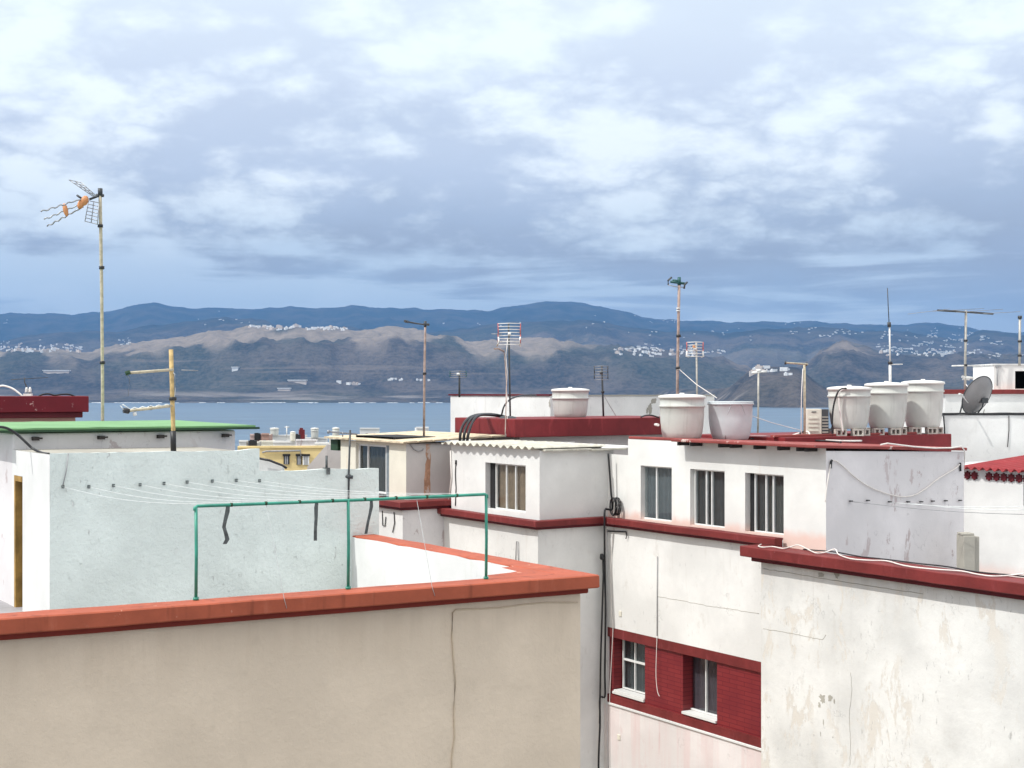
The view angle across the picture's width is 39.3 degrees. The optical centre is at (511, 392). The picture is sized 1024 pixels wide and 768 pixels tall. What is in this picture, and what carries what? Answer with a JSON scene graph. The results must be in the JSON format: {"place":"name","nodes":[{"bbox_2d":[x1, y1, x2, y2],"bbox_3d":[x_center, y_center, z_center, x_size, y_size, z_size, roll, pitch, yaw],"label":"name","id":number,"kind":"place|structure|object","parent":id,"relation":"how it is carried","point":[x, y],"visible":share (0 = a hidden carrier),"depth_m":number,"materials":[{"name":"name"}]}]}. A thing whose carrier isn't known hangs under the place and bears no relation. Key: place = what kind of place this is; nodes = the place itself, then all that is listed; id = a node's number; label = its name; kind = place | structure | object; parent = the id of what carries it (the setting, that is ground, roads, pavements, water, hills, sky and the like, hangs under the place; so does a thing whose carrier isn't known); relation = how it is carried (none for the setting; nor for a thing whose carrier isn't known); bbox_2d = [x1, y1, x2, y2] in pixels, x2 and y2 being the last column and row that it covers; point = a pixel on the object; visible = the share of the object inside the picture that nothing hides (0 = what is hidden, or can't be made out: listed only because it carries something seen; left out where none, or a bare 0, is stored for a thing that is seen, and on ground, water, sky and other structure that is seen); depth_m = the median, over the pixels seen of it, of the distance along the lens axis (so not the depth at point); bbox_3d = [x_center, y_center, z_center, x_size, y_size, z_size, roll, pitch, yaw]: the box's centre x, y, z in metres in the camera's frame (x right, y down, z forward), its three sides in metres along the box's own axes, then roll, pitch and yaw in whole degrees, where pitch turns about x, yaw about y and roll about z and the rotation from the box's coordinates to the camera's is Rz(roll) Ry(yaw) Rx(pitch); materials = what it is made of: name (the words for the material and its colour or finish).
{"place":"outdoors","nodes":[
{"label":"outdoors","id":0,"kind":"place"},
{"bbox_2d":[0,396,88,421],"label":"apartment building","id":1,"kind":"structure","parent":0,"point":[38,408],"depth_m":30.03,"materials":[{"name":"red paint"}]},
{"bbox_2d":[11,377,47,395],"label":"aerial","id":2,"kind":"object","parent":1,"relation":"on","point":[29,390],"visible":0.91,"depth_m":30.98,"materials":[{"name":"metal"}]},
{"bbox_2d":[38,393,74,395],"bbox_3d":[-9.616,0.056,30.284,0.783,0.093,0.034,0,0,-33],"label":"rubber hose","id":3,"kind":"object","parent":1,"relation":"on","point":[56,394],"visible":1,"depth_m":30.27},
{"bbox_2d":[75,403,887,449],"bbox_3d":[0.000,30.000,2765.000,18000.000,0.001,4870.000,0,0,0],"label":"sea","id":4,"kind":"structure","parent":0,"point":[356,417],"depth_m":1794.53,"materials":[{"name":"liquid"}]},
{"bbox_2d":[92,402,429,402],"bbox_3d":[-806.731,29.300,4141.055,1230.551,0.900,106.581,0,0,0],"label":"surf","id":5,"kind":"structure","parent":4,"relation":"on","point":[265,402],"depth_m":4163.66,"materials":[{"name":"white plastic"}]},
{"bbox_2d":[0,301,1023,407],"bbox_3d":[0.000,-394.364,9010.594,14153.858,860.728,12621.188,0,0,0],"label":"hills","id":6,"kind":"structure","parent":0,"point":[371,350],"depth_m":4933.19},
{"bbox_2d":[42,370,70,373],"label":"hall building","id":7,"kind":"structure","parent":6,"relation":"on","point":[55,371],"depth_m":4763.03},
{"bbox_2d":[287,380,307,384],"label":"hall building","id":8,"kind":"structure","parent":6,"relation":"on","point":[304,382],"depth_m":4612.93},
{"bbox_2d":[1,315,1023,357],"bbox_3d":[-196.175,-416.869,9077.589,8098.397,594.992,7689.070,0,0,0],"label":"houses","id":9,"kind":"structure","parent":6,"relation":"on","point":[946,352],"depth_m":7930.66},
{"bbox_2d":[0,0,1023,332],"label":"sky","id":10,"kind":"structure","parent":0,"point":[787,161],"materials":[{"name":"blue"}]},
{"bbox_3d":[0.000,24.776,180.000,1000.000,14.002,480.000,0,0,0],"label":"ground","id":11,"kind":"structure","parent":0,"visible":0},
{"bbox_2d":[261,433,272,440],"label":"house","id":12,"kind":"structure","parent":11,"relation":"on","point":[266,437],"depth_m":107.03,"materials":[{"name":"paint"}]},
{"bbox_2d":[261,440,274,445],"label":"house","id":13,"kind":"structure","parent":11,"relation":"on","point":[266,443],"depth_m":100.03,"materials":[{"name":"beige paint"}]},
{"bbox_2d":[259,457,286,470],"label":"house","id":14,"kind":"structure","parent":11,"relation":"on","point":[265,464],"depth_m":60.20,"materials":[{"name":"white paint"}]},
{"bbox_2d":[237,446,324,470],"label":"house","id":15,"kind":"structure","parent":11,"relation":"on","point":[292,458],"depth_m":84.28,"materials":[{"name":"yellow paint"}]},
{"bbox_2d":[296,454,302,464],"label":"window","id":16,"kind":"structure","parent":15,"relation":"in","point":[299,458],"depth_m":84.29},
{"bbox_2d":[303,454,309,464],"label":"window","id":17,"kind":"structure","parent":15,"relation":"in","point":[305,456],"depth_m":84.33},
{"bbox_2d":[273,435,288,440],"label":"house","id":18,"kind":"structure","parent":11,"relation":"on","point":[280,438],"depth_m":120.09,"materials":[{"name":"white paint"}]},
{"bbox_2d":[270,427,278,435],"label":"water tank","id":19,"kind":"object","parent":18,"relation":"on","point":[274,431],"visible":0.92,"depth_m":119.70,"materials":[{"name":"white plastic"}]},
{"bbox_2d":[273,441,295,445],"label":"house","id":20,"kind":"structure","parent":11,"relation":"on","point":[284,443],"depth_m":98.05,"materials":[{"name":"white paint"}]},
{"bbox_2d":[0,534,599,767],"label":"apartment building","id":21,"kind":"structure","parent":11,"relation":"on","point":[388,659],"depth_m":16.46,"materials":[{"name":"beige paint"}]},
{"bbox_2d":[0,420,259,605],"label":"shed","id":22,"kind":"structure","parent":21,"relation":"on","point":[93,434],"depth_m":22.88,"materials":[{"name":"white paint"}]},
{"bbox_2d":[41,180,104,420],"bbox_3d":[-8.162,-0.825,26.720,1.100,6.390,0.734,0,0,-10],"label":"television aerial","id":23,"kind":"object","parent":22,"relation":"on","point":[83,201],"visible":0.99,"depth_m":26.87,"materials":[{"name":"beige metal"}]},
{"bbox_2d":[12,447,378,611],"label":"stair house","id":24,"kind":"structure","parent":21,"relation":"on","point":[72,548],"depth_m":21.45,"materials":[{"name":"white paint"}]},
{"bbox_2d":[0,426,49,453],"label":"rubber hose","id":25,"kind":"object","parent":24,"relation":"on","point":[21,438],"visible":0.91,"depth_m":21.15,"materials":[{"name":"rubber"}]},
{"bbox_2d":[120,349,197,450],"bbox_3d":[-5.360,0.178,21.797,1.237,1.674,0.150,0,0,-38],"label":"television aerial","id":26,"kind":"object","parent":24,"relation":"on","point":[172,400],"visible":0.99,"depth_m":21.91,"materials":[{"name":"beige metal"}]},
{"bbox_2d":[323,456,329,474],"bbox_3d":[-2.944,1.149,22.746,0.059,0.297,0.150,0,0,-33],"label":"wall strap","id":27,"kind":"object","parent":24,"relation":"attached to","point":[326,466],"depth_m":22.72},
{"bbox_2d":[327,430,356,498],"bbox_3d":[-2.698,1.185,22.838,0.650,1.186,0.156,0,0,-41],"label":"television aerial","id":28,"kind":"object","parent":24,"relation":"attached to","point":[348,476],"visible":0.95,"depth_m":22.89,"materials":[{"name":"metal"}]},
{"bbox_2d":[193,493,488,599],"bbox_3d":[-1.903,1.758,16.698,3.697,1.065,0.064,0,0,-29],"label":"clothes drying frame","id":29,"kind":"object","parent":21,"relation":"on","point":[195,510],"visible":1,"depth_m":16.68,"materials":[{"name":"green paint"}]},
{"bbox_2d":[91,487,241,502],"bbox_3d":[-4.559,1.305,18.350,0.004,0.147,5.496,0,0,-34],"label":"clothesline","id":30,"kind":"object","parent":29,"relation":"attached to","point":[182,501],"visible":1,"depth_m":17.48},
{"bbox_2d":[143,485,290,499],"bbox_3d":[-3.879,1.303,18.758,0.004,0.146,5.550,0,0,-35],"label":"clothesline","id":31,"kind":"object","parent":29,"relation":"attached to","point":[227,497],"visible":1,"depth_m":18.10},
{"bbox_2d":[222,507,229,543],"bbox_3d":[-3.185,1.475,15.966,0.099,0.422,0.032,0,0,-36],"label":"hanging rag","id":32,"kind":"object","parent":29,"relation":"hanging from","point":[226,515],"visible":1,"depth_m":15.96,"materials":[{"name":"fabric"}]},
{"bbox_2d":[164,483,345,498],"bbox_3d":[-3.545,1.300,18.957,0.004,0.141,5.578,0,0,-35],"label":"clothesline","id":33,"kind":"object","parent":29,"relation":"attached to","point":[263,496],"visible":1,"depth_m":18.33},
{"bbox_2d":[189,482,331,496],"bbox_3d":[-3.213,1.296,19.155,0.004,0.136,5.606,0,0,-36],"label":"clothesline","id":34,"kind":"object","parent":29,"relation":"attached to","point":[269,493],"visible":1,"depth_m":19.20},
{"bbox_2d":[215,481,388,495],"bbox_3d":[-2.865,1.295,19.364,0.004,0.135,5.633,0,0,-36],"label":"clothesline","id":35,"kind":"object","parent":29,"relation":"attached to","point":[313,493],"visible":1,"depth_m":18.70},
{"bbox_2d":[314,503,317,540],"bbox_3d":[-2.254,1.482,16.492,0.063,0.442,0.027,0,0,-33],"label":"hanging rag","id":36,"kind":"object","parent":29,"relation":"hanging from","point":[315,519],"visible":1,"depth_m":16.48,"materials":[{"name":"fabric"}]},
{"bbox_2d":[237,480,441,494],"bbox_3d":[-2.522,1.296,19.570,0.004,0.137,5.660,0,0,-36],"label":"clothesline","id":37,"kind":"object","parent":29,"relation":"attached to","point":[362,493],"visible":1,"depth_m":18.75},
{"bbox_2d":[265,481,462,493],"bbox_3d":[-2.181,1.301,19.774,0.004,0.149,5.688,0,0,-37],"label":"clothesline","id":38,"kind":"object","parent":29,"relation":"attached to","point":[383,492],"visible":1,"depth_m":18.52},
{"bbox_2d":[364,501,372,533],"bbox_3d":[-1.679,1.462,16.816,0.104,0.390,0.025,0,0,-28],"label":"hanging rag","id":39,"kind":"object","parent":29,"relation":"hanging from","point":[369,516],"visible":1,"depth_m":16.81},
{"bbox_2d":[296,439,317,445],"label":"house","id":40,"kind":"structure","parent":11,"relation":"on","point":[305,442],"depth_m":96.06,"materials":[{"name":"white paint"}]},
{"bbox_2d":[305,437,327,442],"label":"house","id":41,"kind":"structure","parent":11,"relation":"on","point":[321,439],"depth_m":110.10,"materials":[{"name":"white paint"}]},
{"bbox_2d":[311,427,318,437],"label":"water tank","id":42,"kind":"object","parent":41,"relation":"on","point":[314,432],"visible":1,"depth_m":109.75,"materials":[{"name":"white plastic"}]},
{"bbox_2d":[307,444,340,469],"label":"stair wall","id":43,"kind":"structure","parent":11,"relation":"on","point":[334,460],"depth_m":40.01,"materials":[{"name":"grey paint"}]},
{"bbox_2d":[360,428,379,433],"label":"house","id":44,"kind":"structure","parent":11,"relation":"on","point":[368,430],"depth_m":130.08,"materials":[{"name":"white paint"}]},
{"bbox_2d":[379,496,450,546],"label":"apartment building","id":45,"kind":"structure","parent":11,"relation":"on","point":[399,519],"depth_m":33.01,"materials":[{"name":"white paint"}]},
{"bbox_2d":[324,431,504,499],"bbox_3d":[-2.477,1.823,35.677,2.860,1.616,4.379,0,0,-33],"label":"rooftop room","id":46,"kind":"object","parent":45,"relation":"on","point":[408,462],"visible":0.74,"depth_m":33.88,"materials":[{"name":"beige paint"}]},
{"bbox_2d":[386,445,388,496],"bbox_3d":[-2.910,1.883,34.168,0.058,1.242,0.251,0,0,-33],"label":"door","id":47,"kind":"structure","parent":46,"relation":"in","point":[387,447],"depth_m":34.21,"materials":[{"name":"white"}]},
{"bbox_2d":[356,434,434,494],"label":"window","id":48,"kind":"structure","parent":46,"relation":"in","point":[370,455],"depth_m":34.86,"materials":[{"name":"white metal"}]},
{"bbox_2d":[404,320,428,435],"bbox_3d":[-2.338,-0.331,34.733,0.163,2.841,1.157,0,0,27],"label":"television aerial","id":49,"kind":"object","parent":46,"relation":"on","point":[425,324],"visible":0.94,"depth_m":35.18,"materials":[{"name":"metal"}]},
{"bbox_2d":[455,416,666,454],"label":"apartment building","id":50,"kind":"structure","parent":11,"relation":"on","point":[613,430],"depth_m":35.77,"materials":[{"name":"red paint"}]},
{"bbox_2d":[459,413,504,440],"bbox_3d":[-0.689,1.005,35.105,0.388,1.002,2.742,0,0,23],"label":"hose bundle","id":51,"kind":"object","parent":50,"relation":"on","point":[471,418],"visible":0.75,"depth_m":34.10,"materials":[{"name":"rubber"}]},
{"bbox_2d":[494,323,520,436],"bbox_3d":[-0.144,-0.331,35.231,0.741,2.824,1.582,0,0,0],"label":"television aerial","id":52,"kind":"object","parent":50,"relation":"on","point":[508,341],"visible":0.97,"depth_m":35.92,"materials":[{"name":"metal"}]},
{"bbox_2d":[500,394,536,416],"bbox_3d":[0.235,0.341,37.469,0.150,0.597,3.172,0,0,17],"label":"rubber hose","id":53,"kind":"object","parent":50,"relation":"on","point":[516,397],"visible":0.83,"depth_m":37.04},
{"bbox_2d":[551,387,589,416],"bbox_3d":[1.519,0.248,37.300,1.010,0.785,1.010,0,0,0],"label":"water tank","id":54,"kind":"object","parent":50,"relation":"on","point":[570,402],"visible":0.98,"depth_m":36.91,"materials":[{"name":"white plastic"}]},
{"bbox_2d":[594,366,615,415],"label":"television aerial","id":55,"kind":"object","parent":50,"relation":"on","point":[602,379],"visible":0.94,"depth_m":38.48,"materials":[{"name":"metal"}]},
{"bbox_2d":[448,394,714,440],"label":"rooftop room","id":56,"kind":"object","parent":11,"relation":"on","point":[468,405],"visible":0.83,"depth_m":41.68,"materials":[{"name":"white paint"}]},
{"bbox_2d":[449,371,466,396],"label":"television aerial","id":57,"kind":"object","parent":56,"relation":"on","point":[459,375],"visible":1,"depth_m":40.96,"materials":[{"name":"metal"}]},
{"bbox_2d":[437,504,1023,767],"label":"apartment building","id":58,"kind":"structure","parent":11,"relation":"on","point":[752,654],"depth_m":25.71,"materials":[{"name":"white paint"}]},
{"bbox_2d":[441,440,627,519],"bbox_3d":[0.979,2.507,32.561,3.670,2.786,4.000,0,0,-33],"label":"rooftop room","id":59,"kind":"object","parent":58,"relation":"on","point":[538,480],"visible":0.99,"depth_m":30.93,"materials":[{"name":"white paint"}]},
{"bbox_2d":[496,463,525,512],"bbox_3d":[0.040,2.079,31.187,0.121,1.081,1.323,0,0,-33],"label":"window","id":60,"kind":"structure","parent":59,"relation":"in","point":[512,478],"depth_m":31.33,"materials":[{"name":"glass"}]},
{"bbox_2d":[599,554,603,723],"bbox_3d":[1.920,5.281,30.719,0.119,3.629,0.038,0,0,0],"label":"drop cable","id":61,"kind":"object","parent":58,"relation":"attached to","point":[601,630],"visible":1,"depth_m":30.70,"materials":[{"name":"rubber"}]},
{"bbox_2d":[598,453,612,767],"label":"drop cable","id":62,"kind":"object","parent":58,"relation":"attached to","point":[604,534],"visible":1,"depth_m":30.70,"materials":[{"name":"rubber"}]},
{"bbox_2d":[607,529,608,767],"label":"drop cable","id":63,"kind":"object","parent":58,"relation":"attached to","point":[607,663],"visible":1,"depth_m":30.71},
{"bbox_2d":[609,497,620,515],"bbox_3d":[2.199,2.432,30.602,0.182,0.412,0.285,0,0,-33],"label":"cable coil","id":64,"kind":"object","parent":58,"relation":"hanging from","point":[614,500],"visible":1,"depth_m":30.56,"materials":[{"name":"rubber"}]},
{"bbox_2d":[612,640,644,701],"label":"window","id":65,"kind":"structure","parent":58,"relation":"in","point":[633,653],"depth_m":30.49,"materials":[{"name":"glass"}]},
{"bbox_2d":[657,556,657,635],"bbox_3d":[2.974,4.173,29.360,0.019,1.637,0.031,0,0,-33],"label":"wall pipe","id":66,"kind":"object","parent":58,"relation":"attached to","point":[657,595],"depth_m":29.36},
{"bbox_2d":[681,657,716,722],"bbox_3d":[3.816,5.830,28.435,0.355,1.217,1.070,0,0,-33],"label":"window","id":67,"kind":"structure","parent":58,"relation":"in","point":[704,671],"depth_m":28.54,"materials":[{"name":"glass"}]},
{"bbox_2d":[608,436,966,568],"bbox_3d":[5.321,2.413,29.161,4.239,2.975,6.725,0,0,-30],"label":"rooftop room","id":68,"kind":"object","parent":58,"relation":"on","point":[767,488],"visible":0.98,"depth_m":26.96,"materials":[{"name":"white paint"}]},
{"bbox_2d":[644,466,671,521],"bbox_3d":[3.075,2.100,29.682,0.121,1.182,1.066,0,0,-33],"label":"window","id":69,"kind":"structure","parent":68,"relation":"in","point":[659,478],"depth_m":29.70,"materials":[{"name":"glass"}]},
{"bbox_2d":[667,277,687,393],"bbox_3d":[3.755,-0.772,32.566,0.476,3.718,0.176,0,0,0],"label":"television aerial","id":70,"kind":"object","parent":68,"relation":"on","point":[678,282],"visible":0.96,"depth_m":32.57,"materials":[{"name":"metal"}]},
{"bbox_2d":[658,393,705,437],"bbox_3d":[3.557,0.477,30.000,1.000,0.945,1.000,0,0,0],"label":"water tank","id":71,"kind":"object","parent":68,"relation":"on","point":[681,415],"visible":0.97,"depth_m":29.61,"materials":[{"name":"white plastic"}]},
{"bbox_2d":[695,469,724,527],"bbox_3d":[3.967,2.100,28.296,0.121,1.182,1.001,0,0,-33],"label":"window","id":72,"kind":"structure","parent":68,"relation":"in","point":[711,483],"depth_m":28.37,"materials":[{"name":"white metal"}]},
{"bbox_2d":[707,401,753,439],"bbox_3d":[4.602,0.586,30.200,0.972,0.801,0.972,0,0,0],"label":"water tank","id":73,"kind":"object","parent":68,"relation":"on","point":[731,420],"visible":0.99,"depth_m":29.82,"materials":[{"name":"grey plastic"}]},
{"bbox_2d":[754,473,783,534],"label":"window","id":74,"kind":"structure","parent":68,"relation":"in","point":[770,487],"depth_m":26.94,"materials":[{"name":"white metal"}]},
{"bbox_2d":[784,361,807,433],"bbox_3d":[5.860,0.189,29.836,0.175,1.667,1.038,0,0,37],"label":"television aerial","id":75,"kind":"object","parent":68,"relation":"on","point":[805,364],"visible":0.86,"depth_m":30.18,"materials":[{"name":"beige metal"}]},
{"bbox_2d":[701,431,950,451],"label":"roof slab","id":76,"kind":"structure","parent":68,"relation":"on","point":[924,439],"depth_m":31.22,"materials":[{"name":"red paint"}]},
{"bbox_2d":[686,342,703,394],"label":"television aerial","id":77,"kind":"object","parent":76,"relation":"on","point":[694,347],"visible":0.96,"depth_m":32.95,"materials":[{"name":"metal"}]},
{"bbox_2d":[751,369,766,432],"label":"television aerial","id":78,"kind":"object","parent":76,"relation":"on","point":[757,371],"visible":0.9,"depth_m":43.98,"materials":[{"name":"metal"}]},
{"bbox_2d":[758,431,861,441],"bbox_3d":[6.186,0.935,30.598,2.505,0.228,0.646,0,0,14],"label":"water pipe","id":79,"kind":"object","parent":76,"relation":"on","point":[808,432],"visible":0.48,"depth_m":30.34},
{"bbox_2d":[806,409,828,433],"bbox_3d":[6.592,0.642,31.050,0.470,0.577,0.340,0,0,0],"label":"air conditioner","id":80,"kind":"object","parent":76,"relation":"on","point":[817,421],"visible":0.88,"depth_m":30.90,"materials":[{"name":"metal"}]},
{"bbox_2d":[834,429,846,435],"bbox_3d":[7.034,0.856,30.710,0.240,0.149,0.140,0,0,-10],"label":"concrete block","id":81,"kind":"object","parent":76,"relation":"on","point":[837,431],"depth_m":30.65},
{"bbox_2d":[851,429,863,435],"bbox_3d":[7.404,0.856,30.750,0.240,0.149,0.140,0,0,-10],"label":"concrete block","id":82,"kind":"object","parent":76,"relation":"on","point":[854,432],"depth_m":30.70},
{"bbox_2d":[827,385,871,428],"bbox_3d":[7.304,0.306,31.050,0.963,0.949,0.963,0,0,0],"label":"water tank","id":83,"kind":"object","parent":82,"relation":"on","point":[855,405],"visible":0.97,"depth_m":30.68,"materials":[{"name":"white plastic"}]},
{"bbox_2d":[831,388,846,433],"bbox_3d":[6.972,0.420,30.580,0.328,1.054,0.040,0,0,0],"label":"rubber hose","id":84,"kind":"object","parent":83,"relation":"attached to","point":[833,409],"visible":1,"depth_m":30.56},
{"bbox_2d":[838,389,843,431],"bbox_3d":[7.023,0.372,30.580,0.154,0.951,0.038,0,0,0],"label":"water pipe","id":85,"kind":"object","parent":83,"relation":"attached to","point":[840,410],"visible":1,"depth_m":30.57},
{"bbox_2d":[872,428,884,434],"bbox_3d":[8.023,0.856,31.410,0.240,0.149,0.140,0,0,-10],"label":"concrete block","id":86,"kind":"object","parent":76,"relation":"on","point":[878,430],"depth_m":31.36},
{"bbox_2d":[888,428,900,434],"bbox_3d":[8.393,0.856,31.450,0.240,0.149,0.140,0,0,-10],"label":"concrete block","id":87,"kind":"object","parent":76,"relation":"on","point":[894,431],"depth_m":31.40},
{"bbox_2d":[887,288,902,381],"bbox_3d":[9.249,-0.721,34.514,0.546,3.572,0.114,0,0,-33],"label":"whip antenna","id":88,"kind":"object","parent":76,"relation":"on","point":[890,363],"visible":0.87,"depth_m":34.38,"materials":[{"name":"plastic"}]},
{"bbox_2d":[901,428,906,434],"bbox_3d":[8.593,0.856,31.700,0.240,0.149,0.140,0,0,-10],"label":"concrete block","id":89,"kind":"object","parent":76,"relation":"on","point":[904,430],"depth_m":31.65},
{"bbox_2d":[864,381,908,427],"bbox_3d":[8.293,0.263,31.750,0.963,1.035,0.963,0,0,0],"label":"water tank","id":90,"kind":"object","parent":89,"relation":"on","point":[888,404],"visible":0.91,"depth_m":31.38,"materials":[{"name":"white plastic"}]},
{"bbox_2d":[909,427,921,433],"bbox_3d":[9.032,0.856,32.110,0.240,0.149,0.140,0,0,-10],"label":"concrete block","id":91,"kind":"object","parent":76,"relation":"on","point":[918,430],"depth_m":32.06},
{"bbox_2d":[925,427,937,433],"bbox_3d":[9.402,0.856,32.150,0.240,0.149,0.140,0,0,-10],"label":"concrete block","id":92,"kind":"object","parent":76,"relation":"on","point":[931,430],"depth_m":32.10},
{"bbox_2d":[901,379,944,426],"bbox_3d":[9.302,0.238,32.450,0.963,1.086,0.963,0,0,0],"label":"water tank","id":93,"kind":"object","parent":92,"relation":"on","point":[924,403],"visible":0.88,"depth_m":32.08,"materials":[{"name":"white plastic"}]},
{"bbox_2d":[825,460,959,501],"bbox_3d":[7.059,1.571,26.427,3.573,0.741,0.024,0,0,-33],"label":"sagging cable","id":94,"kind":"object","parent":68,"relation":"attached to","point":[879,490],"visible":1,"depth_m":26.15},
{"bbox_2d":[880,443,964,473],"bbox_3d":[7.693,1.274,26.780,2.301,0.713,0.027,0,0,-33],"label":"roof edge cable","id":95,"kind":"object","parent":68,"relation":"attached to","point":[930,448],"visible":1,"depth_m":26.91,"materials":[{"name":"plastic"}]},
{"bbox_2d":[758,544,1023,576],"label":"loose cable","id":96,"kind":"object","parent":58,"relation":"on","point":[894,562],"visible":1,"depth_m":23.10,"materials":[{"name":"plastic"}]},
{"bbox_2d":[803,549,1023,576],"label":"loose cable","id":97,"kind":"object","parent":58,"relation":"on","point":[916,563],"visible":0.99,"depth_m":23.20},
{"bbox_2d":[957,532,978,570],"bbox_3d":[8.459,3.248,26.586,0.330,1.305,0.350,0,0,-5],"label":"concrete post","id":98,"kind":"object","parent":58,"relation":"on","point":[967,550],"visible":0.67,"depth_m":26.41,"materials":[{"name":"concrete"}]},
{"bbox_2d":[964,455,1023,577],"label":"rooftop room","id":99,"kind":"object","parent":58,"relation":"on","point":[998,485],"visible":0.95,"depth_m":29.91,"materials":[{"name":"white paint"}]},
{"bbox_2d":[903,389,1023,426],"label":"apartment building","id":100,"kind":"structure","parent":11,"relation":"on","point":[1006,400],"depth_m":38.44,"materials":[{"name":"white paint"}]},
{"bbox_2d":[910,308,1019,388],"bbox_3d":[12.160,-0.919,38.499,3.393,2.755,1.210,0,0,0],"label":"television aerial","id":101,"kind":"object","parent":100,"relation":"on","point":[965,377],"visible":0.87,"depth_m":38.47,"materials":[{"name":"metal"}]},
{"bbox_2d":[973,364,1023,388],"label":"rooftop room","id":102,"kind":"object","parent":100,"relation":"on","point":[1005,376],"visible":0.83,"depth_m":39.22,"materials":[{"name":"white paint"}]},
{"bbox_2d":[1018,316,1021,365],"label":"television aerial","id":103,"kind":"object","parent":102,"relation":"on","point":[1019,347],"visible":1,"depth_m":37.97,"materials":[{"name":"metal"}]},
{"bbox_2d":[922,412,1023,461],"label":"apartment building","id":104,"kind":"structure","parent":11,"relation":"on","point":[988,436],"depth_m":35.26,"materials":[{"name":"white paint"}]},
{"bbox_2d":[958,376,992,412],"bbox_3d":[11.322,0.079,35.439,1.519,0.983,0.525,0,0,-36],"label":"satellite dish","id":105,"kind":"object","parent":104,"relation":"on","point":[976,395],"visible":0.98,"depth_m":35.40,"materials":[{"name":"grey paint"}]},
{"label":"wall hook","id":106,"kind":"object","parent":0,"visible":0},
{"bbox_2d":[889,502,1023,506],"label":"clothesline","id":107,"kind":"object","parent":106,"relation":"attached to","point":[950,506],"visible":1,"depth_m":26.12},
{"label":"wall hook","id":108,"kind":"object","parent":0,"visible":0},
{"bbox_2d":[851,501,1023,514],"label":"clothesline","id":109,"kind":"object","parent":108,"relation":"attached to","point":[936,510],"visible":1,"depth_m":25.79,"materials":[{"name":"plastic"}]},
{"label":"house","id":110,"kind":"object","parent":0,"visible":0},
{"bbox_2d":[299,428,304,438],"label":"roof box","id":111,"kind":"object","parent":110,"relation":"on","point":[302,432],"visible":0.82,"depth_m":117.80,"materials":[{"name":"red paint"}]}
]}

